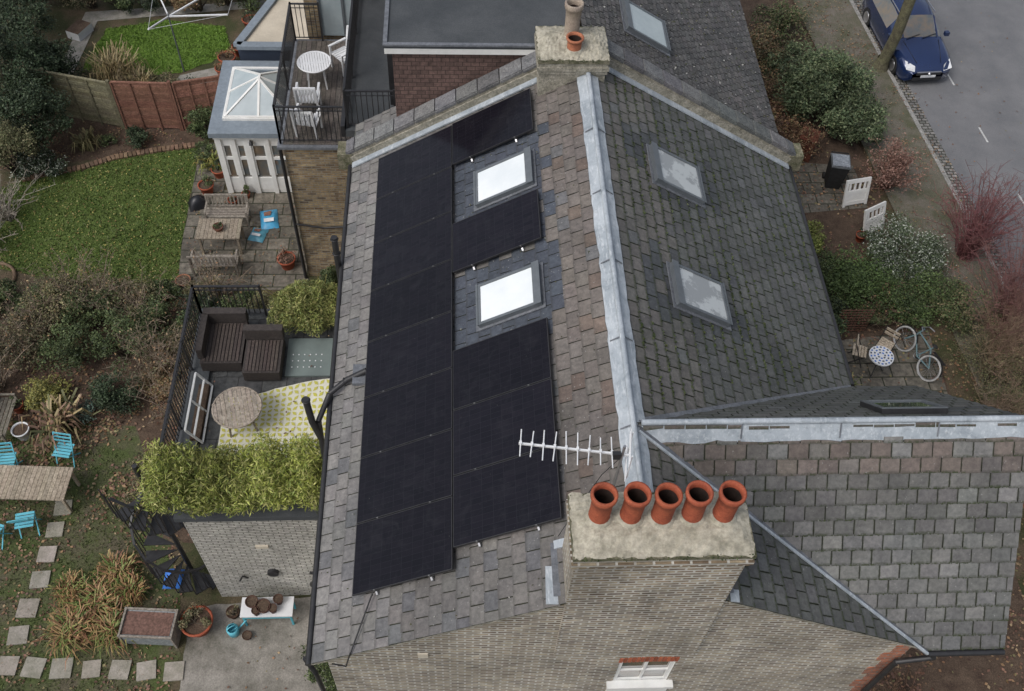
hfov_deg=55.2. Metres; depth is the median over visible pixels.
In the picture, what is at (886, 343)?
bistro chair
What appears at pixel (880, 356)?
mosaic bistro table
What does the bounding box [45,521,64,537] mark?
stepping stone
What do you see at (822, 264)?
hedge
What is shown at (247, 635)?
plant pot
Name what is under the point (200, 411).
white plant rack
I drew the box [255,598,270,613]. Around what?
plant pot
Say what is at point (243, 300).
shrub
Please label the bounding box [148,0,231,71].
rotary washing line
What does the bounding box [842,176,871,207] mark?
white garden gate
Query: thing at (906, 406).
skylight
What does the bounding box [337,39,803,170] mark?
party wall
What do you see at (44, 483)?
long garden table
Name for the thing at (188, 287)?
shrub
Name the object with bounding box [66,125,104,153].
fern
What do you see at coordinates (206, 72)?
garden path
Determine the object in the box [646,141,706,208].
skylight front
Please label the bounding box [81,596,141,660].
montbretia clump
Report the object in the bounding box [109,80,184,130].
fence panel
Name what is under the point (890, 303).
bare shrub
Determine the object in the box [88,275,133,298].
shrub
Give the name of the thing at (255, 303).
shrub
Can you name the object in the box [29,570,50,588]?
stepping stone
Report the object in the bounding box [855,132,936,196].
red leaved shrub
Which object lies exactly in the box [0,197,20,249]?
bare shrub
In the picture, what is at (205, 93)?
fence panel
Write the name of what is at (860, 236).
potted plant
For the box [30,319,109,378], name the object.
shrub
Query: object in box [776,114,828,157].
bare shrub
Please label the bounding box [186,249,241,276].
garden bench
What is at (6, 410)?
garden bench
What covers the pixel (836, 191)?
fallen leaves
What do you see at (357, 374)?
gutters and pipes
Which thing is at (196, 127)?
shrub
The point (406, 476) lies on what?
solar panel
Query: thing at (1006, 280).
red twig tree
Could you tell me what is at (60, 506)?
stepping stone
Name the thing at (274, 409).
fallen leaves
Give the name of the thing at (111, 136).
fallen leaves
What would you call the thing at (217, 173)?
potted plant
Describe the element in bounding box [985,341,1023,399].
olive shrub
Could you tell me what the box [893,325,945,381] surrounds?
bicycle
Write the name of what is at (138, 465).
shrub
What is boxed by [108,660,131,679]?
stepping stone
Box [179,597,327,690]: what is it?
concrete patio
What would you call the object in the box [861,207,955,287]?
variegated shrub
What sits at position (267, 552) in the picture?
roof terrace extension
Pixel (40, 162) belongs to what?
flowering shrub
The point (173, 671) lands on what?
stepping stone
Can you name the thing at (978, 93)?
fallen leaves
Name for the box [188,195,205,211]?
kettle barbecue
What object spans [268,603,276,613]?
plant pot
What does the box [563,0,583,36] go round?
chimney pot
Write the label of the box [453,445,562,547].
solar panel
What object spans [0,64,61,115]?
fence panel
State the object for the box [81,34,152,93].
pampas grass
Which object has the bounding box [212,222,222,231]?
plant pot
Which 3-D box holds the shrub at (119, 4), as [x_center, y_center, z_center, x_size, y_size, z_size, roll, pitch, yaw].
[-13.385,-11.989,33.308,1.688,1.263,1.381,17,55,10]
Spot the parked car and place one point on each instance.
(921, 52)
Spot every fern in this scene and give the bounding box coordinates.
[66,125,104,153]
[193,146,221,174]
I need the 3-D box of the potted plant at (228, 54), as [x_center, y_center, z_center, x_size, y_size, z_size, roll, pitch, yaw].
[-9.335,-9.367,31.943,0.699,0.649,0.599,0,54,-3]
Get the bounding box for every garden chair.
[289,103,322,138]
[293,82,321,109]
[328,25,348,76]
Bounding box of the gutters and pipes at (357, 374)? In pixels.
[301,164,1004,690]
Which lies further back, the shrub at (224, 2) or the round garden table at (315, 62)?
the shrub at (224, 2)
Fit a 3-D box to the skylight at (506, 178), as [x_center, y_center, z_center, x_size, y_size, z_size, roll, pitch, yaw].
[-0.138,-3.015,17.692,1.111,0.763,0.940,0,54,-3]
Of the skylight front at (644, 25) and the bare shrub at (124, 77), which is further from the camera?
the bare shrub at (124, 77)
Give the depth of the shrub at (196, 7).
33.10 m
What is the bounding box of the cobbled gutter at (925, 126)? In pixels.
[853,0,1022,314]
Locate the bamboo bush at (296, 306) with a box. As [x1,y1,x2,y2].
[262,273,337,336]
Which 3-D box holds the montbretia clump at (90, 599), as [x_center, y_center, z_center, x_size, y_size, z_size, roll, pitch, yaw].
[-9.062,5.525,21.234,1.884,0.461,2.060,0,54,-3]
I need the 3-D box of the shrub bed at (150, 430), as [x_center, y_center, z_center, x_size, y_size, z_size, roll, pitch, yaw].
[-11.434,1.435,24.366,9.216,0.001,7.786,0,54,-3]
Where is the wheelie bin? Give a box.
[822,151,850,188]
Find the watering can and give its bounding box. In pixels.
[226,619,246,637]
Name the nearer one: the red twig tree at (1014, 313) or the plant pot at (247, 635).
the plant pot at (247, 635)
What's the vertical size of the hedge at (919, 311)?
1.486 m
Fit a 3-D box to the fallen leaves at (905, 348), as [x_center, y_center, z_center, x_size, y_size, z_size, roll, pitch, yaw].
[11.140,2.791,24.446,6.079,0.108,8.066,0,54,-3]
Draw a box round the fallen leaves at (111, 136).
[2,118,209,168]
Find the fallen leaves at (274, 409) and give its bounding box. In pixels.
[199,335,328,453]
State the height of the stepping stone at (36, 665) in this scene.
0.050 m
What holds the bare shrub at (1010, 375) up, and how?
on the ground at (70, 14)
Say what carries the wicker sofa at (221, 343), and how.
on the roof terrace extension at (267, 552)
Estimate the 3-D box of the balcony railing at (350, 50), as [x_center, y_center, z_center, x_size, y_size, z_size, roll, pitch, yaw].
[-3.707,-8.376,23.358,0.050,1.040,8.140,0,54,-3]
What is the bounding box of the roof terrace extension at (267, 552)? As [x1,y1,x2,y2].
[168,307,333,596]
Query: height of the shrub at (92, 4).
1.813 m
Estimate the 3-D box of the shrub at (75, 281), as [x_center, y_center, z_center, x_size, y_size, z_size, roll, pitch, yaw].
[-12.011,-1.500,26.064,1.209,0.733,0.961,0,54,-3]
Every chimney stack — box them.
[534,24,609,95]
[554,491,756,657]
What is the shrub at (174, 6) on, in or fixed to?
on the ground at (70, 14)
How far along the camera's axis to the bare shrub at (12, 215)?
27.62 m
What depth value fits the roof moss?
17.05 m
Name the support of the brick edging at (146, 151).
on the ground at (70, 14)
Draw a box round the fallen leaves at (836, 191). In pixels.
[755,33,919,300]
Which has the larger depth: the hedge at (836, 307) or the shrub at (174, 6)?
the shrub at (174, 6)
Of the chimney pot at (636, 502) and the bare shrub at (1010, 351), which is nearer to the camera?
the chimney pot at (636, 502)
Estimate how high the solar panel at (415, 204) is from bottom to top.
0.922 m
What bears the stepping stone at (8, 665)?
on the mossy ground at (127, 449)
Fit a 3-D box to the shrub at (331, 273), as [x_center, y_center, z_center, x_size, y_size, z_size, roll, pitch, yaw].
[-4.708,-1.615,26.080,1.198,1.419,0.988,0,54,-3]
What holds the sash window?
attached to the walls at (740, 648)
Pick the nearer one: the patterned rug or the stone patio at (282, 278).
the patterned rug
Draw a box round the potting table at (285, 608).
[240,596,295,625]
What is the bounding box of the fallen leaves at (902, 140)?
[795,0,1021,404]
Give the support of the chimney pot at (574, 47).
on the chimney stack at (557, 65)
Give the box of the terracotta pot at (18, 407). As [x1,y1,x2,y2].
[9,395,24,413]
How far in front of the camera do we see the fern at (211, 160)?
29.14 m
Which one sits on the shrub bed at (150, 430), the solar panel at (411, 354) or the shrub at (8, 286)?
the shrub at (8, 286)
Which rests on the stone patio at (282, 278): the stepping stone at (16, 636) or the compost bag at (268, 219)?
the compost bag at (268, 219)
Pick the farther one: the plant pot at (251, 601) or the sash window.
the plant pot at (251, 601)
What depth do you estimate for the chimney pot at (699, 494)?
11.51 m
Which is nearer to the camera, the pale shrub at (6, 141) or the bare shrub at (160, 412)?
the bare shrub at (160, 412)
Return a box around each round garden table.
[211,386,261,437]
[297,51,331,89]
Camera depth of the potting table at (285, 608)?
20.91 m
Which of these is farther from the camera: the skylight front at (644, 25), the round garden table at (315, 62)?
the round garden table at (315, 62)
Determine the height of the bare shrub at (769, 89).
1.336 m
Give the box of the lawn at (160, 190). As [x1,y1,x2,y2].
[0,148,196,286]
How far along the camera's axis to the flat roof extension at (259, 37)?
28.95 m
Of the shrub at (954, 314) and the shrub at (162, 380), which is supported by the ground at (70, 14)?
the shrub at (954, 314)
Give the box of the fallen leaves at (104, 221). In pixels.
[0,148,192,282]
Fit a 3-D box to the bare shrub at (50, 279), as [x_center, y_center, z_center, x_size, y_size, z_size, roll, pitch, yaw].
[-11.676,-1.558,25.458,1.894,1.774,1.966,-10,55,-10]
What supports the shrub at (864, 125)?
on the front garden
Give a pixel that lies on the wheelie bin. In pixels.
(838, 169)
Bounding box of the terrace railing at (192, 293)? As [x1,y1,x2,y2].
[156,284,267,490]
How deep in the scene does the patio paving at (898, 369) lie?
26.02 m
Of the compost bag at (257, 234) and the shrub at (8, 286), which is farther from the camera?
the compost bag at (257, 234)
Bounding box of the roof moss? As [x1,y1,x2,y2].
[321,0,1018,650]
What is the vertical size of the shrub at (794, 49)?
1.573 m
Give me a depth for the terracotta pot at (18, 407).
23.99 m
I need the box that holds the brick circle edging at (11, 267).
[0,262,16,281]
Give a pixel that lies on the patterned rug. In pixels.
(266, 421)
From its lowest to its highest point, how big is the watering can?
0.359 m
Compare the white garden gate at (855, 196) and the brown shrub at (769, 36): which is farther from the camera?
the brown shrub at (769, 36)
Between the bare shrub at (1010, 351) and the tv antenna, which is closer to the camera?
the tv antenna
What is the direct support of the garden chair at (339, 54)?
on the brick outrigger
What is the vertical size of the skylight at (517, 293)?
0.763 m
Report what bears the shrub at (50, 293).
on the shrub bed at (150, 430)
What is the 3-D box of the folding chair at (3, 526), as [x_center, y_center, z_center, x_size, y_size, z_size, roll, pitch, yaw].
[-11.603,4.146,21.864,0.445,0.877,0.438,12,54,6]
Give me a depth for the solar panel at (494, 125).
18.53 m
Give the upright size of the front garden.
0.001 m
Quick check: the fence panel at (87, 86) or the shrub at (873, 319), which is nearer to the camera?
the shrub at (873, 319)
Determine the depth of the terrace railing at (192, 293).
20.07 m
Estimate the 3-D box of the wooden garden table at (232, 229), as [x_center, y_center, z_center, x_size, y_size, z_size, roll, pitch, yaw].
[-8.089,-3.010,27.322,1.200,0.740,0.750,0,54,-3]
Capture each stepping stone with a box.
[0,656,19,675]
[6,625,29,645]
[15,598,39,617]
[20,656,46,678]
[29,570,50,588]
[36,546,57,562]
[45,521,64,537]
[49,657,73,678]
[53,499,72,515]
[81,659,101,678]
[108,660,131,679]
[136,660,156,681]
[163,661,184,681]
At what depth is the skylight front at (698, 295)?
16.18 m
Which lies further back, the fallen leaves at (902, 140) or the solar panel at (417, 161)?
the fallen leaves at (902, 140)
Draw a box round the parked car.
[862,0,951,80]
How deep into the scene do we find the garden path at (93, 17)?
33.58 m
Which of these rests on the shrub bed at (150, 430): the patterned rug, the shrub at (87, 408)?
the shrub at (87, 408)
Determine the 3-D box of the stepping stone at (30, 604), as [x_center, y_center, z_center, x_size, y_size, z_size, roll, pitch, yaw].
[-10.509,5.705,21.287,0.434,0.050,0.425,0,54,-3]
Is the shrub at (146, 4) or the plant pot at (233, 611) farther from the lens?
the shrub at (146, 4)
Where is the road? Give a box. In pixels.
[862,0,1023,286]
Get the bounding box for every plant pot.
[175,274,190,286]
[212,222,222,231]
[226,604,239,618]
[242,630,251,640]
[245,595,257,608]
[251,606,258,615]
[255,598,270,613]
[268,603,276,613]
[273,594,282,604]
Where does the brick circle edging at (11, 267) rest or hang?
on the ground at (70, 14)
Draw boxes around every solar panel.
[352,496,453,595]
[356,429,452,523]
[360,368,452,457]
[364,311,452,397]
[368,259,452,342]
[371,211,452,290]
[374,167,452,243]
[376,125,452,199]
[452,88,533,165]
[452,189,541,272]
[453,317,551,410]
[453,378,556,475]
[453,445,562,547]
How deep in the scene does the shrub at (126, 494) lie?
22.64 m
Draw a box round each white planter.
[10,421,30,440]
[65,19,93,41]
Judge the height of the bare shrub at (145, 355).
1.962 m
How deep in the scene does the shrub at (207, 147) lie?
29.29 m
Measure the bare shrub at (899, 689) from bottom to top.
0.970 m
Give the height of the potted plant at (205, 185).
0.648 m
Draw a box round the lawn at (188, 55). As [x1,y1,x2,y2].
[83,19,228,74]
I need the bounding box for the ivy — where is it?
[299,645,337,690]
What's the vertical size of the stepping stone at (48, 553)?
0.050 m
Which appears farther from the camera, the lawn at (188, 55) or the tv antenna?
the lawn at (188, 55)
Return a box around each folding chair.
[0,442,22,464]
[0,524,12,549]
[6,511,41,538]
[52,431,80,467]
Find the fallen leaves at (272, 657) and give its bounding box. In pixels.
[227,617,306,688]
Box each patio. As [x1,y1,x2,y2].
[177,142,308,289]
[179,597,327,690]
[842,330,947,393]
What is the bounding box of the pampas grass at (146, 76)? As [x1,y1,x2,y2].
[118,63,163,93]
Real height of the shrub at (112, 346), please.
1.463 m
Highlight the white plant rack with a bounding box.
[184,372,212,443]
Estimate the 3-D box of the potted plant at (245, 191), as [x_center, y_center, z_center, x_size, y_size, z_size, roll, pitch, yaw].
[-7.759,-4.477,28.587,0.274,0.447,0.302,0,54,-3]
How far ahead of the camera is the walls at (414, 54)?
19.25 m
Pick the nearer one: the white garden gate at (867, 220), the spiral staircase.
the spiral staircase
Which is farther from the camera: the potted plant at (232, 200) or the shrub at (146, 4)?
the shrub at (146, 4)
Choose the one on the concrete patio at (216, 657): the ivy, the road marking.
the ivy
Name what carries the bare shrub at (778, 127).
on the front garden
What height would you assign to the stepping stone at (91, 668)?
0.050 m
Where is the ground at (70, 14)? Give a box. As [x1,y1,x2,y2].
[0,0,1023,690]
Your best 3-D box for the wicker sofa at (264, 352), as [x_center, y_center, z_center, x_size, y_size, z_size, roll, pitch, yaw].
[-5.167,0.148,20.350,0.800,0.640,0.990,0,54,-3]
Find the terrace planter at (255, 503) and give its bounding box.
[179,479,318,506]
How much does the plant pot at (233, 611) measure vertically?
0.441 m
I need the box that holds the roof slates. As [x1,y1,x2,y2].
[311,72,1023,663]
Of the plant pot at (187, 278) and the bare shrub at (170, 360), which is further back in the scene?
the plant pot at (187, 278)
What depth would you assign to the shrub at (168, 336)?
24.72 m
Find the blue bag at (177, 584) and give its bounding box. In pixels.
[162,569,184,588]
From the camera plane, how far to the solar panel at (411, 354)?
16.45 m
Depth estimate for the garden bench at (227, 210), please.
27.77 m
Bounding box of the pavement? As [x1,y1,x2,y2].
[793,0,1023,414]
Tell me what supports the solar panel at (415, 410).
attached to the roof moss
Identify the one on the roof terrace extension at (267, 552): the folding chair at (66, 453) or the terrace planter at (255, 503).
the terrace planter at (255, 503)
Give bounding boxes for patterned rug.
[218,378,329,458]
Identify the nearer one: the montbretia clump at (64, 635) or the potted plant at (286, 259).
the montbretia clump at (64, 635)
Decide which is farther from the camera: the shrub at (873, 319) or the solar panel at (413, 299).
the shrub at (873, 319)
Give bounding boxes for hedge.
[132,430,322,519]
[816,244,842,292]
[822,243,906,314]
[826,285,849,336]
[873,258,963,331]
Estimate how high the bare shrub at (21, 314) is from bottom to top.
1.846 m
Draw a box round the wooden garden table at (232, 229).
[195,218,244,254]
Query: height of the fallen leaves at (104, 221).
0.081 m
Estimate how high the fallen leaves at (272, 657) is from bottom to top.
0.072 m
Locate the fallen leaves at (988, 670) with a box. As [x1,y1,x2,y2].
[873,612,1023,690]
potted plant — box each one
[176,600,212,636]
[197,174,213,194]
[209,158,223,178]
[214,46,235,62]
[214,60,222,73]
[227,193,236,203]
[231,41,238,56]
[241,11,254,26]
[241,184,249,197]
[276,248,296,270]
[855,227,868,242]
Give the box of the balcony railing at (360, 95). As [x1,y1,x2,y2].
[342,89,395,127]
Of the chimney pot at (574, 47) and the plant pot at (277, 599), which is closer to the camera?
the chimney pot at (574, 47)
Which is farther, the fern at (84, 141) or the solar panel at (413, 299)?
the fern at (84, 141)
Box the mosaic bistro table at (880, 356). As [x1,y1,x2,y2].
[865,346,893,377]
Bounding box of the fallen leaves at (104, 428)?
[0,289,241,535]
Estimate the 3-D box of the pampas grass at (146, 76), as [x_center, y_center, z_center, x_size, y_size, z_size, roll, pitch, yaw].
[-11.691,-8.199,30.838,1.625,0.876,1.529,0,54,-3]
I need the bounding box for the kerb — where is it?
[849,0,1012,301]
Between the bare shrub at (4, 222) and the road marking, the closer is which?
the bare shrub at (4, 222)
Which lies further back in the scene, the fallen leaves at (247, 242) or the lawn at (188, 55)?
the lawn at (188, 55)
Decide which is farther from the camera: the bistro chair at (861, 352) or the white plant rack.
the bistro chair at (861, 352)
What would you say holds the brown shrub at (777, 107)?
on the front garden
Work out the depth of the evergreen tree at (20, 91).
28.54 m
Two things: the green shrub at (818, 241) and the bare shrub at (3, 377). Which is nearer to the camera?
the bare shrub at (3, 377)
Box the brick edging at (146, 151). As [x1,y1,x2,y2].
[22,142,195,181]
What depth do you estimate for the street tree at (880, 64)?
32.16 m
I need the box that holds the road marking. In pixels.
[948,74,1023,202]
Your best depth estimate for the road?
32.74 m
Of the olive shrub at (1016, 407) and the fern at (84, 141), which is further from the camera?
the fern at (84, 141)
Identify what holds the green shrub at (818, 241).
on the front garden
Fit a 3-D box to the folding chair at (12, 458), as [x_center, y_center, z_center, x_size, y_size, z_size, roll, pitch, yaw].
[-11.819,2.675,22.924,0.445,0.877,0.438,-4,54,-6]
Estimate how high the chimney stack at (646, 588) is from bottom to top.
3.756 m
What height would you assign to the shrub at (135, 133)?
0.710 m
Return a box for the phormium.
[18,386,112,456]
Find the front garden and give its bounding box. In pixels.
[740,0,1023,690]
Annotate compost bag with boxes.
[248,227,268,242]
[260,209,278,228]
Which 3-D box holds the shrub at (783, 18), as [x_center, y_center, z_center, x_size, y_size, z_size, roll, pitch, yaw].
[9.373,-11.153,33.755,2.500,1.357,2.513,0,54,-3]
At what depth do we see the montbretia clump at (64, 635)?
20.71 m
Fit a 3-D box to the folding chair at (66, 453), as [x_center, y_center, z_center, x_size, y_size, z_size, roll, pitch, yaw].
[-10.577,2.464,23.138,0.445,0.877,0.438,8,54,3]
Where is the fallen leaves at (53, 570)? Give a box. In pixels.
[0,418,188,690]
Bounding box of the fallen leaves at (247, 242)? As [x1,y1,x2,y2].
[187,166,302,286]
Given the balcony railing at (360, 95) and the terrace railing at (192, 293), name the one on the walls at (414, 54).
the balcony railing at (360, 95)
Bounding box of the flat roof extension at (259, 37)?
[233,0,308,60]
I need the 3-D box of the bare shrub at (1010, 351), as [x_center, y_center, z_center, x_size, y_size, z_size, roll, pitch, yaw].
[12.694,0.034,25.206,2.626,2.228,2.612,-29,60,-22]
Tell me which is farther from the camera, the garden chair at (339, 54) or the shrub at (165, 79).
the shrub at (165, 79)
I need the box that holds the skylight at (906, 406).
[860,399,947,413]
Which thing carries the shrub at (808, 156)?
on the front garden
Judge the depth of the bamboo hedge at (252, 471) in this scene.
17.92 m
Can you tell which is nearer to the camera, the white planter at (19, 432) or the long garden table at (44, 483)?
the long garden table at (44, 483)
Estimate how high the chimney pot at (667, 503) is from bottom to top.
0.612 m
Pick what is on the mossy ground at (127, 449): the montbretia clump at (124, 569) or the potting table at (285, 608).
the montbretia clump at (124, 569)
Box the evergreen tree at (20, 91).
[0,0,87,153]
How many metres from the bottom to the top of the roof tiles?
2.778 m
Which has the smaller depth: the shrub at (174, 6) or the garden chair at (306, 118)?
the garden chair at (306, 118)
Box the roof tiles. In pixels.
[354,0,777,136]
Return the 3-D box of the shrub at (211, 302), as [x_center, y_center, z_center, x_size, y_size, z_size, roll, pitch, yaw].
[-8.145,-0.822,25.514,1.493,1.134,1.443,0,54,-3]
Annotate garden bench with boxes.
[0,393,20,448]
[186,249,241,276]
[204,194,251,227]
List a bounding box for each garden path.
[45,0,264,100]
[177,68,217,82]
[792,163,867,212]
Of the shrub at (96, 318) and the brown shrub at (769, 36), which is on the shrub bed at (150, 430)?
the shrub at (96, 318)
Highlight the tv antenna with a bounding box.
[519,428,633,535]
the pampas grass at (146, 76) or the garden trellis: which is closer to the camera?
the garden trellis
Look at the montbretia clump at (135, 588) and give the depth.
21.32 m
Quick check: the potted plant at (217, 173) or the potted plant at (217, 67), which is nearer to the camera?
the potted plant at (217, 173)
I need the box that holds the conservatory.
[207,60,291,192]
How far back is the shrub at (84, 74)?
30.77 m
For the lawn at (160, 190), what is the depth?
27.99 m
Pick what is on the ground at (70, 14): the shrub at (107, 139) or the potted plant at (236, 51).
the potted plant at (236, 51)
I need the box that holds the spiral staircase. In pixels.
[98,464,215,594]
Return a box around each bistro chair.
[847,332,866,367]
[875,326,901,350]
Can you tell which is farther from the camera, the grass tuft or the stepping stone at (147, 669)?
the grass tuft
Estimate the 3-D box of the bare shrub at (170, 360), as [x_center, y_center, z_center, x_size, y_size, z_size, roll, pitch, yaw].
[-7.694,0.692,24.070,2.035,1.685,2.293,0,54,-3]
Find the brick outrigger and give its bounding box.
[272,0,351,278]
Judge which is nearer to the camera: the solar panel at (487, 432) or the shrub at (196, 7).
the solar panel at (487, 432)
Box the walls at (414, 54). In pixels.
[340,0,581,136]
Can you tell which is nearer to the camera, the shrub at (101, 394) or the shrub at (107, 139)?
the shrub at (101, 394)
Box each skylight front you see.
[619,0,670,56]
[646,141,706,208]
[666,259,732,330]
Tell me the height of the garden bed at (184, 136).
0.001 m
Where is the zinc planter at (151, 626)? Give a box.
[117,607,181,648]
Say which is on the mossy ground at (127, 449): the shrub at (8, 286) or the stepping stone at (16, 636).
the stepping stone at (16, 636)
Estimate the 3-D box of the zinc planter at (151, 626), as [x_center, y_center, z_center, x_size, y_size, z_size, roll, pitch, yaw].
[-7.672,6.006,20.860,1.130,0.610,0.640,3,54,-1]
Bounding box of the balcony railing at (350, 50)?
[342,0,358,122]
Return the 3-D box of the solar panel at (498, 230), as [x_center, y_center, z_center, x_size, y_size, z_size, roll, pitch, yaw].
[-0.286,-1.965,16.989,1.498,0.922,1.188,0,54,-3]
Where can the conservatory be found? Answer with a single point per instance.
(242, 131)
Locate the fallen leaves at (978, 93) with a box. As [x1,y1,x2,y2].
[939,37,1023,234]
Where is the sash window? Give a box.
[605,661,674,690]
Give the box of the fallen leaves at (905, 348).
[841,329,1023,611]
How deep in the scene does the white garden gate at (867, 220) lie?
28.58 m
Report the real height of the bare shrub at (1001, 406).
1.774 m
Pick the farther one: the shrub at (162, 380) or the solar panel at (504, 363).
the shrub at (162, 380)
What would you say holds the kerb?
on the ground at (70, 14)
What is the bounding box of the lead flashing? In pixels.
[350,59,1023,654]
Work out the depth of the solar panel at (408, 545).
14.42 m
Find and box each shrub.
[0,116,39,178]
[0,162,54,230]
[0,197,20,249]
[0,250,11,295]
[0,274,65,342]
[0,278,42,325]
[0,307,57,375]
[0,323,32,390]
[9,143,72,182]
[9,273,92,334]
[17,244,92,307]
[20,373,72,411]
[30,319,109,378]
[39,270,80,303]
[46,239,131,314]
[53,281,126,328]
[61,396,96,425]
[70,0,96,9]
[72,68,103,95]
[79,301,157,373]
[83,260,175,330]
[86,367,145,418]
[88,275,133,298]
[98,0,139,12]
[98,133,119,146]
[102,273,160,329]
[102,316,191,389]
[105,321,192,389]
[111,66,144,100]
[112,485,144,526]
[122,0,159,14]
[122,124,152,148]
[124,369,187,434]
[127,288,192,349]
[127,450,156,486]
[134,363,178,400]
[147,67,180,94]
[148,278,181,302]
[149,334,194,409]
[157,0,181,11]
[159,318,197,367]
[171,0,206,11]
[171,291,223,333]
[172,244,249,320]
[183,103,212,140]
[183,278,223,300]
[188,141,215,167]
[204,288,262,308]
[208,0,230,6]
[235,0,262,11]
[247,288,278,308]
[316,264,337,287]
[748,0,816,53]
[748,19,788,73]
[760,38,822,84]
[761,64,798,103]
[769,98,812,139]
[770,43,879,131]
[774,111,790,136]
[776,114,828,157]
[799,126,820,162]
[808,219,826,255]
[823,87,890,146]
[846,300,897,329]
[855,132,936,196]
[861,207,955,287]
[861,270,933,331]
[870,665,924,690]
[913,160,1023,269]
[926,274,1006,336]
[941,318,1023,410]
[956,303,1023,385]
[970,365,1023,414]
[980,328,1023,414]
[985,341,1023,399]
[1004,402,1023,414]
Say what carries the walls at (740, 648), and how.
on the ground at (70, 14)
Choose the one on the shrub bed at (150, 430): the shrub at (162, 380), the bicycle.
the shrub at (162, 380)
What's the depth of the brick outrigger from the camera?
24.55 m
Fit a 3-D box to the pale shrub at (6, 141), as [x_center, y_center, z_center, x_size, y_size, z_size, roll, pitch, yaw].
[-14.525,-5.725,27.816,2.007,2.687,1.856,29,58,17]
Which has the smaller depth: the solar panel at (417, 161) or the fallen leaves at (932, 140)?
the solar panel at (417, 161)
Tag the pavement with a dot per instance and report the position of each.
(848, 19)
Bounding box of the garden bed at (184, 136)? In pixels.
[0,109,208,169]
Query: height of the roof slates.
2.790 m
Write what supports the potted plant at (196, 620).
on the concrete patio at (216, 657)
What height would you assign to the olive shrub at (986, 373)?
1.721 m
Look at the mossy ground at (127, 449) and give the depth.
22.07 m
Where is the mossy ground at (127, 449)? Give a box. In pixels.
[0,420,180,690]
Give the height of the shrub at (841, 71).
2.512 m
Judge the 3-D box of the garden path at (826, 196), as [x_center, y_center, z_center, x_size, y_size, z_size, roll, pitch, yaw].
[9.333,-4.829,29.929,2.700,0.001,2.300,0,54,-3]
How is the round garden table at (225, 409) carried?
on the patterned rug
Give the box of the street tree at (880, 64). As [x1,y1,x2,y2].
[871,0,915,72]
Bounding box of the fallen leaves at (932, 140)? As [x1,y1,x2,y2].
[857,0,1019,293]
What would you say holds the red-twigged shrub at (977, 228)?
on the ground at (70, 14)
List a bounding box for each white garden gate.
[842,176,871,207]
[863,201,886,233]
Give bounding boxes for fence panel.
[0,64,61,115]
[44,71,124,128]
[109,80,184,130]
[171,73,219,130]
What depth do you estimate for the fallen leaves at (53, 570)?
21.98 m
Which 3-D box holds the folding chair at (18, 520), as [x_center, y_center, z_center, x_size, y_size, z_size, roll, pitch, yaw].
[-10.959,3.939,22.046,0.445,0.877,0.438,-9,55,-9]
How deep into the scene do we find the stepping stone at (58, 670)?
20.53 m
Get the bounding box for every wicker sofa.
[195,307,248,370]
[242,324,285,380]
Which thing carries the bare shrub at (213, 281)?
on the shrub bed at (150, 430)
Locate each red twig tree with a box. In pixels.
[946,215,1023,343]
[963,278,1023,361]
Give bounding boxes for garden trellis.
[837,309,875,330]
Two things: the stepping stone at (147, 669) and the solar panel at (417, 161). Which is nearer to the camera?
the solar panel at (417, 161)
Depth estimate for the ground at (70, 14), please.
28.75 m
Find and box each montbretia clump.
[28,598,110,667]
[46,567,94,608]
[48,562,135,643]
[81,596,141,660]
[89,545,145,596]
[110,566,156,607]
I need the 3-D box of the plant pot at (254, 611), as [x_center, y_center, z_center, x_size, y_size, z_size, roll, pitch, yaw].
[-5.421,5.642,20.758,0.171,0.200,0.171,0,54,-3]
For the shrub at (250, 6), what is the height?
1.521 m
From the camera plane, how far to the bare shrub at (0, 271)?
25.30 m
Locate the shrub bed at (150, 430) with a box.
[0,289,237,542]
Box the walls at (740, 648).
[328,601,910,690]
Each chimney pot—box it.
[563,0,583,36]
[565,31,583,56]
[583,482,618,528]
[616,481,651,529]
[647,482,682,528]
[677,480,713,526]
[708,480,746,526]
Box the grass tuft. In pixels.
[852,374,862,385]
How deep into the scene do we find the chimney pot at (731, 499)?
11.53 m
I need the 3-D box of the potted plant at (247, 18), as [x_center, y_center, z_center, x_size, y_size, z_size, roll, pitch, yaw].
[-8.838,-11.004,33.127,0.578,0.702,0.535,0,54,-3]
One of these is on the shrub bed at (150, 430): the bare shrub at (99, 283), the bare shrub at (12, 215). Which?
the bare shrub at (99, 283)
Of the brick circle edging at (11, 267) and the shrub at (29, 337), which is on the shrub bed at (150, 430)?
the shrub at (29, 337)
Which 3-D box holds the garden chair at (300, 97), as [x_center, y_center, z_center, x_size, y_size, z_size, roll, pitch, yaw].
[-4.899,-5.977,23.494,0.575,0.974,0.632,0,54,-3]
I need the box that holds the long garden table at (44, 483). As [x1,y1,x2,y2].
[0,465,80,512]

